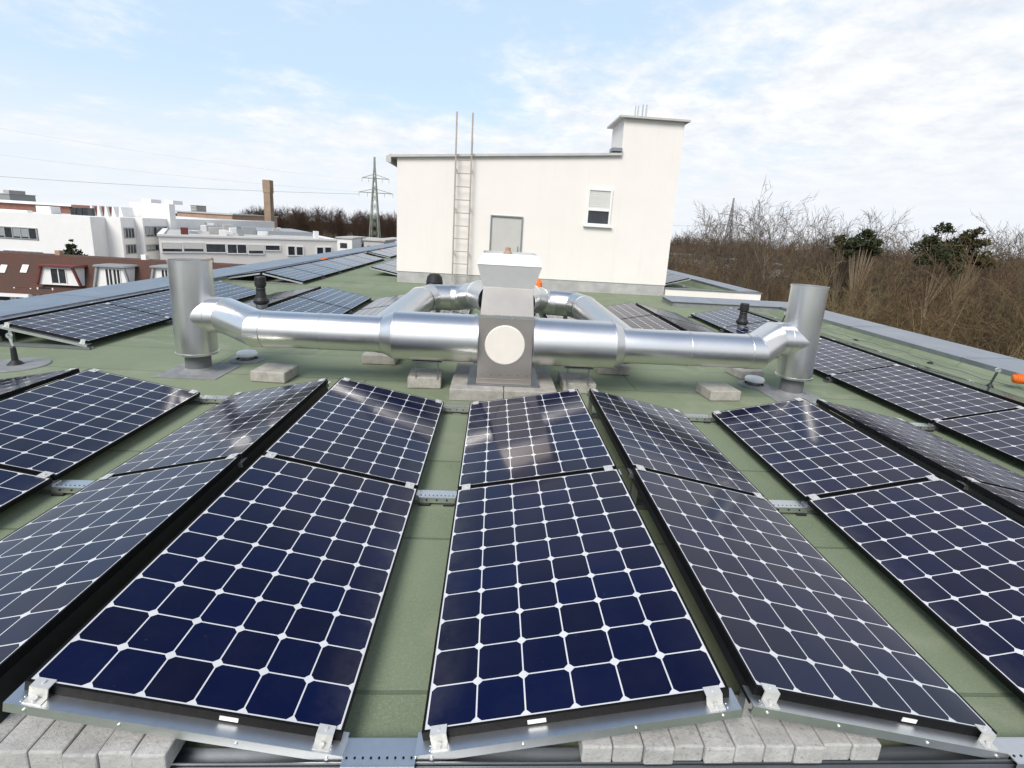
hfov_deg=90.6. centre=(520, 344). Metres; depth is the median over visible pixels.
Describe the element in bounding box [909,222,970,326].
pine tree
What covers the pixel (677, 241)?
wood
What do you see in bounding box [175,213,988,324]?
ground
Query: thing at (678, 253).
bare tree
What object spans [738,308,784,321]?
solar panel
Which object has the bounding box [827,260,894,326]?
bare tree
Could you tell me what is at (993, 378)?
anchor post
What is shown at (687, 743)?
concrete paver
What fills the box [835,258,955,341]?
bare tree
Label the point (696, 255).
bare tree
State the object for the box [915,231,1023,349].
bare tree
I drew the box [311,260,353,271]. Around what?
solar panel
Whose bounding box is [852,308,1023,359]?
undergrowth
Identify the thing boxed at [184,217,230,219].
warehouse
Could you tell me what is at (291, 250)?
window
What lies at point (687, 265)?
bare tree
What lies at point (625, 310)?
solar panel
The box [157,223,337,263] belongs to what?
workshop building
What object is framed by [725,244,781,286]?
bare tree
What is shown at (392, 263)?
solar panel
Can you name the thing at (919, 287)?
bare tree
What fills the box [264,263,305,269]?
solar panel
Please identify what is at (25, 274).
terrace house
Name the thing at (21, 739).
concrete paver
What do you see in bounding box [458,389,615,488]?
solar panel
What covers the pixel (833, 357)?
solar panel
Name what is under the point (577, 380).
concrete block
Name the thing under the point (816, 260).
bare tree
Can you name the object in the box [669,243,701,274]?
bare tree
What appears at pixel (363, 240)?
shed
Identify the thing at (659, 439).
solar panel
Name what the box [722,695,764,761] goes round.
concrete paver
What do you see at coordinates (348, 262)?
solar panel
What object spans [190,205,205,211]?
tower block
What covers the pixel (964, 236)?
pine tree
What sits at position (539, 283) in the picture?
signal post
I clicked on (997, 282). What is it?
bare tree
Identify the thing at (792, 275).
bare tree
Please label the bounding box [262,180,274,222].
factory chimney
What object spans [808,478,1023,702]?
solar panel
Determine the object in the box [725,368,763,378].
concrete block
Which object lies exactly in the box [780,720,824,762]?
concrete paver
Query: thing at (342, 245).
window
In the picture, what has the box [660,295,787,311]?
parapet
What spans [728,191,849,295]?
bare tree
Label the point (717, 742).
concrete paver
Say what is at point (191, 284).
exhaust stack
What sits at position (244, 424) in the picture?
solar panel
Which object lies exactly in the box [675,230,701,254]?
bare tree
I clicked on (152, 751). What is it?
concrete paver
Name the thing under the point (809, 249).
bare tree
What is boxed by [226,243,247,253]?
window
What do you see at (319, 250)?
window
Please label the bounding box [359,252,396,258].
mounting rack
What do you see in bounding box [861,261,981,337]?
bare tree
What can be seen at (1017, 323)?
bare tree
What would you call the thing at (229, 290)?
solar panel
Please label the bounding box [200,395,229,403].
valley connector
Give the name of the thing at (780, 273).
bare tree
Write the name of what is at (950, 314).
bare tree
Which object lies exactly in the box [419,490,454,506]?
valley connector
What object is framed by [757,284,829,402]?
exhaust stack
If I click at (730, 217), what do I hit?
power pylon
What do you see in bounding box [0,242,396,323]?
parapet
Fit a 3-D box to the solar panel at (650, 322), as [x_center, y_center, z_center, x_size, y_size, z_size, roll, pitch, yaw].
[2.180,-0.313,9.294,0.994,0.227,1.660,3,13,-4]
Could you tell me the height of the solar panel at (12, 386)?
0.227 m
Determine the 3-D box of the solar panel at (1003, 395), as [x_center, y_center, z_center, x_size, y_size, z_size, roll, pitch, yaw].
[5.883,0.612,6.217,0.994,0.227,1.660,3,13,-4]
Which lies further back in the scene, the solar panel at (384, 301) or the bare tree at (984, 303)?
the bare tree at (984, 303)
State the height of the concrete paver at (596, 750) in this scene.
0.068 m
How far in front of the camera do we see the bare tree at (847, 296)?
40.28 m
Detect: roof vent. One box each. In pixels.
[229,350,264,363]
[737,375,769,388]
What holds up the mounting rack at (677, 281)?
on the flat roof
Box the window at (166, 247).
[161,242,183,252]
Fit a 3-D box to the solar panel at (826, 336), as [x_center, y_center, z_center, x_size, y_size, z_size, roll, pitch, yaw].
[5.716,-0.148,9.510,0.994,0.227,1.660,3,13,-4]
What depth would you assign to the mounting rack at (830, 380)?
6.94 m
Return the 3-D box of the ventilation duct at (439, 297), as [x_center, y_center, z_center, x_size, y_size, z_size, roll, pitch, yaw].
[-0.988,-0.367,6.813,1.642,1.181,2.625,3,13,-4]
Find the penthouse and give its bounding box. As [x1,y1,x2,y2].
[386,104,690,295]
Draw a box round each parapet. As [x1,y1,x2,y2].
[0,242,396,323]
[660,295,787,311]
[664,287,762,299]
[667,269,758,291]
[777,307,1023,386]
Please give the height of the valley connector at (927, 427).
0.058 m
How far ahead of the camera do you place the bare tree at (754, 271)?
56.15 m
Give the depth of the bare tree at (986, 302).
41.23 m
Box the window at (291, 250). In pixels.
[287,246,295,255]
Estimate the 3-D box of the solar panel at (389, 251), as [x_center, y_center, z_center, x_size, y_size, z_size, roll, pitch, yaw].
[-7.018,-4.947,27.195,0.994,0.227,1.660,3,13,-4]
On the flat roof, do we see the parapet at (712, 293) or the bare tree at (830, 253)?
the parapet at (712, 293)
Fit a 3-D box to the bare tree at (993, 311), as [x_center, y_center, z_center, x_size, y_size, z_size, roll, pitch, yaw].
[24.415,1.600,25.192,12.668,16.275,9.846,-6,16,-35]
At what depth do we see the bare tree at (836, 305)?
26.61 m
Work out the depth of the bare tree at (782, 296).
34.70 m
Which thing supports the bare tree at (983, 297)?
on the ground
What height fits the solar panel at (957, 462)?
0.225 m
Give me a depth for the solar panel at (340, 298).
10.47 m
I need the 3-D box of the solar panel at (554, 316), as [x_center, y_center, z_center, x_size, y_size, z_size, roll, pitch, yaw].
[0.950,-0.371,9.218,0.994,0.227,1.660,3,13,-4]
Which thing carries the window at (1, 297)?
in the terrace house
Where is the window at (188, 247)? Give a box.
[182,242,204,252]
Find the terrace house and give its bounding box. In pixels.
[0,250,245,300]
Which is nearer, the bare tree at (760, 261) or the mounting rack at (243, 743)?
the mounting rack at (243, 743)
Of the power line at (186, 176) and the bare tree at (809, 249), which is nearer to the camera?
the bare tree at (809, 249)
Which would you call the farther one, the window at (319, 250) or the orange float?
the window at (319, 250)
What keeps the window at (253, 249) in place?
in the workshop building at (233, 244)
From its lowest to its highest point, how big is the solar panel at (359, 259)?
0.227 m
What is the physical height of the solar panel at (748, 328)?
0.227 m
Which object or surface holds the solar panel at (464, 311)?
on the mounting rack
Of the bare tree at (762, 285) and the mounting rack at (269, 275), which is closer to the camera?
the mounting rack at (269, 275)
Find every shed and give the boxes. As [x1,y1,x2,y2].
[335,236,365,250]
[361,237,374,246]
[362,238,395,246]
[746,262,798,285]
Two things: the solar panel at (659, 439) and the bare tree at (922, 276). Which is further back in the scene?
the bare tree at (922, 276)
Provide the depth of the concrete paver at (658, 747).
1.73 m
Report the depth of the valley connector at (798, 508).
3.48 m
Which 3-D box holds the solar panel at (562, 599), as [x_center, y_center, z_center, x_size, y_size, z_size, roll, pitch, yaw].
[0.154,1.099,2.562,1.066,0.224,1.662,3,13,-4]
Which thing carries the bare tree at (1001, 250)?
on the ground
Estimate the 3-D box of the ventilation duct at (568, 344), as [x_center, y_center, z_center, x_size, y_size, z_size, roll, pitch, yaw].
[1.750,0.114,5.805,3.329,0.783,0.704,2,13,-8]
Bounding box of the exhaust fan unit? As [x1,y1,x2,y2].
[467,247,541,387]
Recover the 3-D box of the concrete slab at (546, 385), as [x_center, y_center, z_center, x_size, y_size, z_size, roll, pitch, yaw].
[0.092,0.511,5.635,0.570,0.130,0.510,3,13,-4]
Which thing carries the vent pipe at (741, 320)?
on the flat roof
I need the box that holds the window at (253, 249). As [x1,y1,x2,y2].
[247,244,264,254]
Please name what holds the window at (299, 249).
in the workshop building at (233, 244)
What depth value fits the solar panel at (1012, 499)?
3.39 m
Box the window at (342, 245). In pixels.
[340,243,346,247]
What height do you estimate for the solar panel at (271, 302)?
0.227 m
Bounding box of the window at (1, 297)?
[0,296,12,299]
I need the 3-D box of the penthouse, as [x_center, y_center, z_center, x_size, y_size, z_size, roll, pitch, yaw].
[0.312,-5.065,17.681,8.770,5.710,5.540,3,13,-4]
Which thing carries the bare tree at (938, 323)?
on the ground
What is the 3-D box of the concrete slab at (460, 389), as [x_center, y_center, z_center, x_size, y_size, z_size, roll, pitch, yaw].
[-0.481,0.485,5.595,0.570,0.130,0.520,3,13,-4]
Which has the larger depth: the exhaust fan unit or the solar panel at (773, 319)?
the solar panel at (773, 319)
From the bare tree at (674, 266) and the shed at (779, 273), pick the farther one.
the shed at (779, 273)
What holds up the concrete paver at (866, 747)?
on the mounting rack at (524, 743)
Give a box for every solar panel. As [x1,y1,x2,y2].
[0,303,94,322]
[0,368,79,398]
[0,369,199,479]
[0,456,240,677]
[0,468,51,512]
[3,303,169,343]
[24,454,417,740]
[44,290,163,309]
[102,379,327,476]
[106,290,171,319]
[127,287,168,294]
[214,281,255,300]
[228,267,284,276]
[243,286,320,302]
[245,296,291,308]
[262,297,350,313]
[263,378,443,487]
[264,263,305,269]
[264,267,322,281]
[286,260,322,265]
[291,263,339,275]
[299,287,371,309]
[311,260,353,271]
[328,257,364,267]
[341,255,374,263]
[352,306,387,315]
[354,253,383,261]
[360,294,404,309]
[370,250,395,256]
[371,263,396,273]
[379,249,396,255]
[383,260,396,266]
[422,468,728,740]
[430,310,461,313]
[449,310,469,313]
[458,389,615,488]
[544,314,575,319]
[589,389,763,496]
[604,303,651,318]
[621,315,680,330]
[632,467,996,736]
[636,303,704,326]
[658,315,716,332]
[665,274,688,283]
[691,308,769,328]
[712,398,937,501]
[722,321,772,333]
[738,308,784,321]
[777,321,876,350]
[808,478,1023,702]
[813,339,899,376]
[816,399,1023,491]
[830,339,965,379]
[830,365,1023,422]
[909,366,1023,405]
[934,409,1023,464]
[965,479,1023,515]
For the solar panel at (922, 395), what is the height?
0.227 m
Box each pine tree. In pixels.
[830,234,856,311]
[842,228,885,316]
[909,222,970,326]
[941,226,999,337]
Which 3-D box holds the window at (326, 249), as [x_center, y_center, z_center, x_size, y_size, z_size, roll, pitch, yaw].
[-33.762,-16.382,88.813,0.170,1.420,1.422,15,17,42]
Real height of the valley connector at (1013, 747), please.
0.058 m
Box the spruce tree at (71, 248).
[63,239,87,255]
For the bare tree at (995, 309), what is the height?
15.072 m
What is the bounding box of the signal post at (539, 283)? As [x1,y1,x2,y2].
[533,278,541,315]
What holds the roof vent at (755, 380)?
on the flat roof
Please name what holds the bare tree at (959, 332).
on the ground
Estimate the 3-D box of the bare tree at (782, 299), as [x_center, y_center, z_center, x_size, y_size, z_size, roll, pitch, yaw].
[16.459,0.601,31.872,13.198,14.337,6.640,-2,14,-22]
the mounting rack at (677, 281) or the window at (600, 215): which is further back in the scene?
the mounting rack at (677, 281)
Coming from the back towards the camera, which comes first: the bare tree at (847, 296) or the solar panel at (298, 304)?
the bare tree at (847, 296)
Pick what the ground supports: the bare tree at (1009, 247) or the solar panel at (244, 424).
the bare tree at (1009, 247)
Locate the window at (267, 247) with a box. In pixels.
[265,245,280,250]
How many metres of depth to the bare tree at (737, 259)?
42.93 m
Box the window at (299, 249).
[296,246,303,255]
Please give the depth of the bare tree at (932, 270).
47.81 m
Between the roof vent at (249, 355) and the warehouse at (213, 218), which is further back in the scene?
the warehouse at (213, 218)
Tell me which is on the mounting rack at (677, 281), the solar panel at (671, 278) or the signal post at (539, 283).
the solar panel at (671, 278)
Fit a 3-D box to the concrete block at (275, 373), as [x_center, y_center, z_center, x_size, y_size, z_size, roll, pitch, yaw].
[-2.767,0.322,5.709,0.380,0.122,0.360,4,13,0]
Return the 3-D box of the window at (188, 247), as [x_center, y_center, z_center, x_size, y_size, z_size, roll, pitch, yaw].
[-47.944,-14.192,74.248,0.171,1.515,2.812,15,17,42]
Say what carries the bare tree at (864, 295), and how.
on the ground
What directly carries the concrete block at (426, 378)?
on the flat roof
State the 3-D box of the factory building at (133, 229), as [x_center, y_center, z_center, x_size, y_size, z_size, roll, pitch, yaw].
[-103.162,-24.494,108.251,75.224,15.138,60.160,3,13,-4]
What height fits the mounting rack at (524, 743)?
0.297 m
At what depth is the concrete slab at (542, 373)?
6.11 m
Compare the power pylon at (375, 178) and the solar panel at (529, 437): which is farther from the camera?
the power pylon at (375, 178)
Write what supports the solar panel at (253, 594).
on the mounting rack at (243, 743)
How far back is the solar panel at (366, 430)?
3.88 m
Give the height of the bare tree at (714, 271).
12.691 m
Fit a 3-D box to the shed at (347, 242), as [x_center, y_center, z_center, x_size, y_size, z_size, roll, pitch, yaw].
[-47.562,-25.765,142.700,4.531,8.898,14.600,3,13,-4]
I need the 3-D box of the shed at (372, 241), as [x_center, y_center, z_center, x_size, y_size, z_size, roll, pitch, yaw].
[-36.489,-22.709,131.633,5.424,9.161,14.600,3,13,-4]
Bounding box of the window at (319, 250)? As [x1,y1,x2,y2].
[316,247,323,253]
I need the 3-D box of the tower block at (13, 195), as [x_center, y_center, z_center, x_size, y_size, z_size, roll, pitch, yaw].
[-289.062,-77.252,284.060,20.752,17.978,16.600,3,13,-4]
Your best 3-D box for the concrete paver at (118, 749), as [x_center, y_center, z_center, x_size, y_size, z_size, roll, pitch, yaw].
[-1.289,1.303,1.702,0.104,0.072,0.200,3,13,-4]
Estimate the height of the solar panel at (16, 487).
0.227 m
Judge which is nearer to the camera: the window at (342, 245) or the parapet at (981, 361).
the parapet at (981, 361)
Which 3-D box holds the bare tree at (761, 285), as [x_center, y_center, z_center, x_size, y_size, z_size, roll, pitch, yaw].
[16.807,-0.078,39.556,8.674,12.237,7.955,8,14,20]
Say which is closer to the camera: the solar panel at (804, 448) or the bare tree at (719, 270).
the solar panel at (804, 448)
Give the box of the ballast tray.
[170,759,1016,767]
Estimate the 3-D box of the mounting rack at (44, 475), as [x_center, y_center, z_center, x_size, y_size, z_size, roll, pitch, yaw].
[-3.989,0.749,3.128,2.217,0.289,3.454,3,13,-4]
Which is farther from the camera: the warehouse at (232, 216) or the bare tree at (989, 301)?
the warehouse at (232, 216)
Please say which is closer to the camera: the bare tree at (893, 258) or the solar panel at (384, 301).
the solar panel at (384, 301)
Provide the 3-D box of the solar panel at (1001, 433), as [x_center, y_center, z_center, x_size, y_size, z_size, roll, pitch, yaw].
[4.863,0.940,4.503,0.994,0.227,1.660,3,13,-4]
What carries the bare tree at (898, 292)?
on the ground
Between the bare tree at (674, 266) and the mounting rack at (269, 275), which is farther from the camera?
the bare tree at (674, 266)
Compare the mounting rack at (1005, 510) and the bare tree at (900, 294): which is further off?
the bare tree at (900, 294)
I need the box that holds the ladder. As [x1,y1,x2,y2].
[451,111,473,282]
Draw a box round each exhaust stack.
[153,258,241,379]
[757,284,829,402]
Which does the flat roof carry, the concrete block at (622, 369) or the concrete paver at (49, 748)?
the concrete block at (622, 369)
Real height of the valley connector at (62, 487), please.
0.058 m
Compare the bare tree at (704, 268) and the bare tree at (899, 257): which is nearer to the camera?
the bare tree at (704, 268)
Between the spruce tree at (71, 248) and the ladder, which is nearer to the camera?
the ladder
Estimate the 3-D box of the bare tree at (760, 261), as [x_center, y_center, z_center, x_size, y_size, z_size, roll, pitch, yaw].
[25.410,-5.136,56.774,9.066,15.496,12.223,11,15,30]
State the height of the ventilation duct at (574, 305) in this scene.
1.181 m
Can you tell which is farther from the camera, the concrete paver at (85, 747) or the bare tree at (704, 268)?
the bare tree at (704, 268)
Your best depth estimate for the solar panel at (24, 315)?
7.19 m
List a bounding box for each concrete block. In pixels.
[250,363,298,382]
[362,351,398,364]
[407,368,442,388]
[558,372,595,393]
[594,363,629,374]
[695,382,740,400]
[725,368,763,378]
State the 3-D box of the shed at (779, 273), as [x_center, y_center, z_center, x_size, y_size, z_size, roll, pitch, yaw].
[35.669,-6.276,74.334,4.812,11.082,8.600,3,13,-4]
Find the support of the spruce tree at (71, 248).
on the works yard
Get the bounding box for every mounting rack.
[0,281,222,349]
[0,378,445,767]
[2,368,210,492]
[227,259,384,284]
[268,288,373,313]
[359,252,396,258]
[370,267,396,274]
[414,388,1016,767]
[635,304,682,330]
[665,279,690,284]
[687,308,1023,430]
[698,398,1023,523]
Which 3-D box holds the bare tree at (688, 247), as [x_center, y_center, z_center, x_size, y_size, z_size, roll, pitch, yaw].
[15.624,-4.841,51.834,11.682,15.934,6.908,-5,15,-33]
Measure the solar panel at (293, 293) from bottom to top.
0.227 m
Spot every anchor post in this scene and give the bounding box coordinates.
[0,333,51,371]
[985,368,1000,387]
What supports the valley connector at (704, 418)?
on the flat roof
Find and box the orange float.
[1011,373,1023,383]
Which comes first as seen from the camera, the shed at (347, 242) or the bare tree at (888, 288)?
the bare tree at (888, 288)
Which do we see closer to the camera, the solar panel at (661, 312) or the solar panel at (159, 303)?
the solar panel at (159, 303)
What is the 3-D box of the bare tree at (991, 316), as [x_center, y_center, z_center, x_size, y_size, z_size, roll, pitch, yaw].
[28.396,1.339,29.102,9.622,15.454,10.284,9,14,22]
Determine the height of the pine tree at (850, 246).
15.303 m
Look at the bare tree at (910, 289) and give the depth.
42.53 m
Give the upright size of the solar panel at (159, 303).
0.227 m
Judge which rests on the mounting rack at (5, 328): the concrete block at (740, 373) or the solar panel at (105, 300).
the solar panel at (105, 300)
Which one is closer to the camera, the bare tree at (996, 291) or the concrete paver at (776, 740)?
the concrete paver at (776, 740)
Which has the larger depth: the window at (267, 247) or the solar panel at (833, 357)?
the window at (267, 247)
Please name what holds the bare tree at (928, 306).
on the ground
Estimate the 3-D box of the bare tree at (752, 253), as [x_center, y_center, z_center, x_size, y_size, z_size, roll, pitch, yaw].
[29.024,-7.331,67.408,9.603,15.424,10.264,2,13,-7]
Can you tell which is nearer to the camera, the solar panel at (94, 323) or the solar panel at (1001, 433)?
the solar panel at (1001, 433)
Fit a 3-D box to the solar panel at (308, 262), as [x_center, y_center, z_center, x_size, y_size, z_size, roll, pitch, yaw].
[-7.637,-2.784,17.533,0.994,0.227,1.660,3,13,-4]
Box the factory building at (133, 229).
[0,199,274,258]
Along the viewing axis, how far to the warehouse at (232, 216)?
141.70 m
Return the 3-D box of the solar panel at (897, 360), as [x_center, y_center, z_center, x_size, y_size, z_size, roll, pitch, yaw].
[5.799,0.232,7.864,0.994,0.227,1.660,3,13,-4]
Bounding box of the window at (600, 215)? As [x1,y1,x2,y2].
[583,188,612,227]
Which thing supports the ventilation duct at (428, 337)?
on the concrete block at (426, 378)
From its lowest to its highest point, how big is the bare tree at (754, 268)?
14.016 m
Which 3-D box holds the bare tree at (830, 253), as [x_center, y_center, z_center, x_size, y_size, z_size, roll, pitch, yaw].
[23.119,-2.171,39.542,12.101,17.072,11.098,9,14,24]
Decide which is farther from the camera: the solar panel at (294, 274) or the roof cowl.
the solar panel at (294, 274)
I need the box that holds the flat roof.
[0,254,1023,746]
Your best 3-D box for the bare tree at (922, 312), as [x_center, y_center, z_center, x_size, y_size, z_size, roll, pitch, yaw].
[21.105,2.200,28.097,11.891,13.442,10.144,13,16,37]
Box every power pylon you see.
[360,157,391,237]
[716,198,744,238]
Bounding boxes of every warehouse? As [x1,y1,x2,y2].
[175,210,277,227]
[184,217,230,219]
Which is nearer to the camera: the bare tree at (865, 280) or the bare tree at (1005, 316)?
the bare tree at (1005, 316)
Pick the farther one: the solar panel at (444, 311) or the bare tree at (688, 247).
the bare tree at (688, 247)
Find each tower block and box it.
[0,190,35,201]
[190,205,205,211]
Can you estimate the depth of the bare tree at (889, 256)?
69.69 m
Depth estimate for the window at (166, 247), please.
72.31 m
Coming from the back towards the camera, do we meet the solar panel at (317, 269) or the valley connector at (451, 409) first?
the solar panel at (317, 269)
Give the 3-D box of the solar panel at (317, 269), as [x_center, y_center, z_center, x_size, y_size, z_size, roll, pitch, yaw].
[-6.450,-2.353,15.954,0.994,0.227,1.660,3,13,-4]
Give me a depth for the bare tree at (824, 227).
48.92 m
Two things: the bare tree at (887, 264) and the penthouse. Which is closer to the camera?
the penthouse
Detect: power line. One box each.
[0,176,343,193]
[5,155,385,193]
[11,130,346,178]
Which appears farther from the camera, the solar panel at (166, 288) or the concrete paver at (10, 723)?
the solar panel at (166, 288)
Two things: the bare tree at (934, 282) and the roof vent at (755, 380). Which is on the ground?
the bare tree at (934, 282)
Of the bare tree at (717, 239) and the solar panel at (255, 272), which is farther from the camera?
the bare tree at (717, 239)
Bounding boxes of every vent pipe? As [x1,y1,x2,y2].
[253,276,268,309]
[736,303,748,326]
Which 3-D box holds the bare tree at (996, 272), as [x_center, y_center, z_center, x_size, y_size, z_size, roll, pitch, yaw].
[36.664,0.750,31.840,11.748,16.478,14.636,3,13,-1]
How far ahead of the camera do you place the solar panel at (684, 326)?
9.55 m
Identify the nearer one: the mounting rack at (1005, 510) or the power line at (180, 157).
the mounting rack at (1005, 510)
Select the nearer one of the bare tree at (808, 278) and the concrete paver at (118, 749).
the concrete paver at (118, 749)
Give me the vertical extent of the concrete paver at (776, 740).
0.072 m
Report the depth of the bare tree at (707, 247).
84.07 m
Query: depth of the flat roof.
4.09 m
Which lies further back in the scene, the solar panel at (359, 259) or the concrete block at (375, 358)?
the solar panel at (359, 259)
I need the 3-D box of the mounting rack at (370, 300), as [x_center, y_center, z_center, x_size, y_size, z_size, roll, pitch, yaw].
[-4.331,-0.757,9.718,2.200,0.258,3.454,3,13,-4]
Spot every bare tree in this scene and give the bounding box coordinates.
[667,245,691,269]
[668,218,731,276]
[668,232,729,280]
[668,242,694,270]
[669,202,790,295]
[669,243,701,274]
[672,210,778,289]
[672,238,699,271]
[674,237,726,255]
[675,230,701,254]
[676,252,717,279]
[677,252,753,288]
[679,233,828,298]
[685,177,840,297]
[688,224,838,300]
[692,260,729,282]
[693,247,794,297]
[713,268,797,300]
[715,234,788,290]
[724,241,773,280]
[724,270,827,307]
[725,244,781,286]
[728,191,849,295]
[734,242,776,286]
[735,255,864,314]
[738,251,838,308]
[757,206,944,314]
[761,238,882,320]
[764,205,1023,356]
[770,249,846,308]
[771,249,856,310]
[775,225,887,320]
[782,212,875,314]
[783,203,929,308]
[783,228,832,281]
[787,258,903,325]
[804,233,974,334]
[818,213,959,318]
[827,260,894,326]
[827,265,883,317]
[831,254,1023,354]
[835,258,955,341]
[840,220,1023,352]
[841,248,1023,357]
[844,259,924,322]
[855,241,906,320]
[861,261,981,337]
[866,254,987,326]
[868,234,907,278]
[874,228,1006,321]
[874,270,1018,356]
[877,235,972,292]
[882,233,1023,359]
[882,236,966,328]
[887,230,980,329]
[892,257,1023,345]
[896,210,1023,343]
[900,268,1023,357]
[909,239,1023,354]
[910,233,1008,347]
[914,275,988,341]
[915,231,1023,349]
[916,225,1023,348]
[919,253,1023,357]
[923,244,1023,358]
[924,275,1023,352]
[938,248,1023,348]
[939,255,1023,347]
[941,265,1023,356]
[955,222,1023,351]
[973,280,1023,347]
[1012,295,1023,356]
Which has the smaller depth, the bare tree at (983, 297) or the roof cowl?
the roof cowl
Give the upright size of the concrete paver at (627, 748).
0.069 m
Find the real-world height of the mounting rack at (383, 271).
0.234 m
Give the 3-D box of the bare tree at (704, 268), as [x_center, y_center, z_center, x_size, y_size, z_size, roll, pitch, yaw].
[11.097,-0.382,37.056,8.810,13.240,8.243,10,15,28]
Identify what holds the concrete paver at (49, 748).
on the mounting rack at (243, 743)
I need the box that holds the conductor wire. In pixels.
[770,312,1023,390]
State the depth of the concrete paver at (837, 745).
1.78 m
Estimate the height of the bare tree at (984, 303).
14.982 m
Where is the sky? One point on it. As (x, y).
(888, 107)
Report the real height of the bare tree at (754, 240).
18.377 m
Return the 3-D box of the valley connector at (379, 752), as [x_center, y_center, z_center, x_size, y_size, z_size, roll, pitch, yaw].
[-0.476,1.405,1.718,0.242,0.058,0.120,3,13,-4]
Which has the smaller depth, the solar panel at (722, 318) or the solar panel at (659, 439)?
the solar panel at (659, 439)
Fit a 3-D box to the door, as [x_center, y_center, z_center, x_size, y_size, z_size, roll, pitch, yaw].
[-0.465,-2.975,15.390,0.975,1.805,0.062,3,13,-4]
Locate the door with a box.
[489,215,522,251]
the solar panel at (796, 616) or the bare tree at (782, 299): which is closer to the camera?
the solar panel at (796, 616)
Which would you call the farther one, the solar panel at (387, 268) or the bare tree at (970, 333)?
the bare tree at (970, 333)
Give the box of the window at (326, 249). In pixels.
[324,247,331,252]
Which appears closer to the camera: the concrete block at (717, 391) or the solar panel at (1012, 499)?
the solar panel at (1012, 499)
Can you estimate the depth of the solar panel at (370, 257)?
22.54 m
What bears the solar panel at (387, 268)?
on the mounting rack at (383, 271)
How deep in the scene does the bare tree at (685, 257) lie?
68.19 m
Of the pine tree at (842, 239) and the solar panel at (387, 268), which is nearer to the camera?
the solar panel at (387, 268)
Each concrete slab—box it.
[449,375,503,401]
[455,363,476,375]
[503,379,556,398]
[532,366,550,378]
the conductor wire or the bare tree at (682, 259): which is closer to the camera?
the conductor wire
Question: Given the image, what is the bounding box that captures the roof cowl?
[426,273,442,284]
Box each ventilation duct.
[190,297,478,378]
[376,280,482,352]
[532,316,809,385]
[533,285,630,363]
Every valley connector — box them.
[51,480,94,495]
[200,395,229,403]
[340,738,416,767]
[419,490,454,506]
[445,404,468,413]
[684,414,710,422]
[769,500,807,515]
[909,422,933,431]
[995,737,1023,767]
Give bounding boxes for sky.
[0,0,1023,258]
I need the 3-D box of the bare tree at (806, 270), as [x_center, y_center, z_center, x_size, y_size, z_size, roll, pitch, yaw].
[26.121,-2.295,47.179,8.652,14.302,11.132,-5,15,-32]
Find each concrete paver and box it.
[0,713,26,742]
[0,715,55,767]
[28,720,86,767]
[62,725,115,767]
[98,729,145,767]
[132,734,185,767]
[578,736,612,761]
[610,732,642,761]
[639,728,674,763]
[668,724,703,760]
[695,720,734,762]
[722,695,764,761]
[751,715,793,761]
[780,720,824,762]
[811,726,851,759]
[844,732,880,759]
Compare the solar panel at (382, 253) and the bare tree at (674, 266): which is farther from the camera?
the bare tree at (674, 266)
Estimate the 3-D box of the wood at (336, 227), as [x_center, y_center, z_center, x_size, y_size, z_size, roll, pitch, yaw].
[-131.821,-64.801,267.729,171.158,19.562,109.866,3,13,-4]
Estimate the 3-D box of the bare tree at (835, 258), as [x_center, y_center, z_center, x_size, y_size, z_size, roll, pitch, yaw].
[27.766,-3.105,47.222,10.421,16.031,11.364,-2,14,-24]
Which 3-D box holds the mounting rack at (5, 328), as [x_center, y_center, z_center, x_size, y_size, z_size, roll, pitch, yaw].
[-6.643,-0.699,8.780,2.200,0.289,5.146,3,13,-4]
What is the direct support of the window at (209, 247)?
in the workshop building at (233, 244)
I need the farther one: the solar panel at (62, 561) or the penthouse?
the penthouse
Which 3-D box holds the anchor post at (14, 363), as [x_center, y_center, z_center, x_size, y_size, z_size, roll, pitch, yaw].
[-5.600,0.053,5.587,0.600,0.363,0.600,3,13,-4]
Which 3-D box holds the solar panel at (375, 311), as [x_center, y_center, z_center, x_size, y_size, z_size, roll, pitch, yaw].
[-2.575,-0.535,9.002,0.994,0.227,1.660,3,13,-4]
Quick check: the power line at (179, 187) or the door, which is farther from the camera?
the power line at (179, 187)
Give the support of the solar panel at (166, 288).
on the mounting rack at (5, 328)
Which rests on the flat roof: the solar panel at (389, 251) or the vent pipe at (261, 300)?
the vent pipe at (261, 300)
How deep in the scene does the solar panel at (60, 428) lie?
3.92 m
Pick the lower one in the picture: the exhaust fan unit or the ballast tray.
the ballast tray
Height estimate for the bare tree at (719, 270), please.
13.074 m
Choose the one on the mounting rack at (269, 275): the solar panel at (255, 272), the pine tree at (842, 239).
the solar panel at (255, 272)
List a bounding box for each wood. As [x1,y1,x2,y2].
[230,204,396,238]
[670,231,1023,280]
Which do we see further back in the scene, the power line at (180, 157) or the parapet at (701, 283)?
the power line at (180, 157)
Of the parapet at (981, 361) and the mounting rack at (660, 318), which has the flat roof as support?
the mounting rack at (660, 318)
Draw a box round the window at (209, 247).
[205,243,226,252]

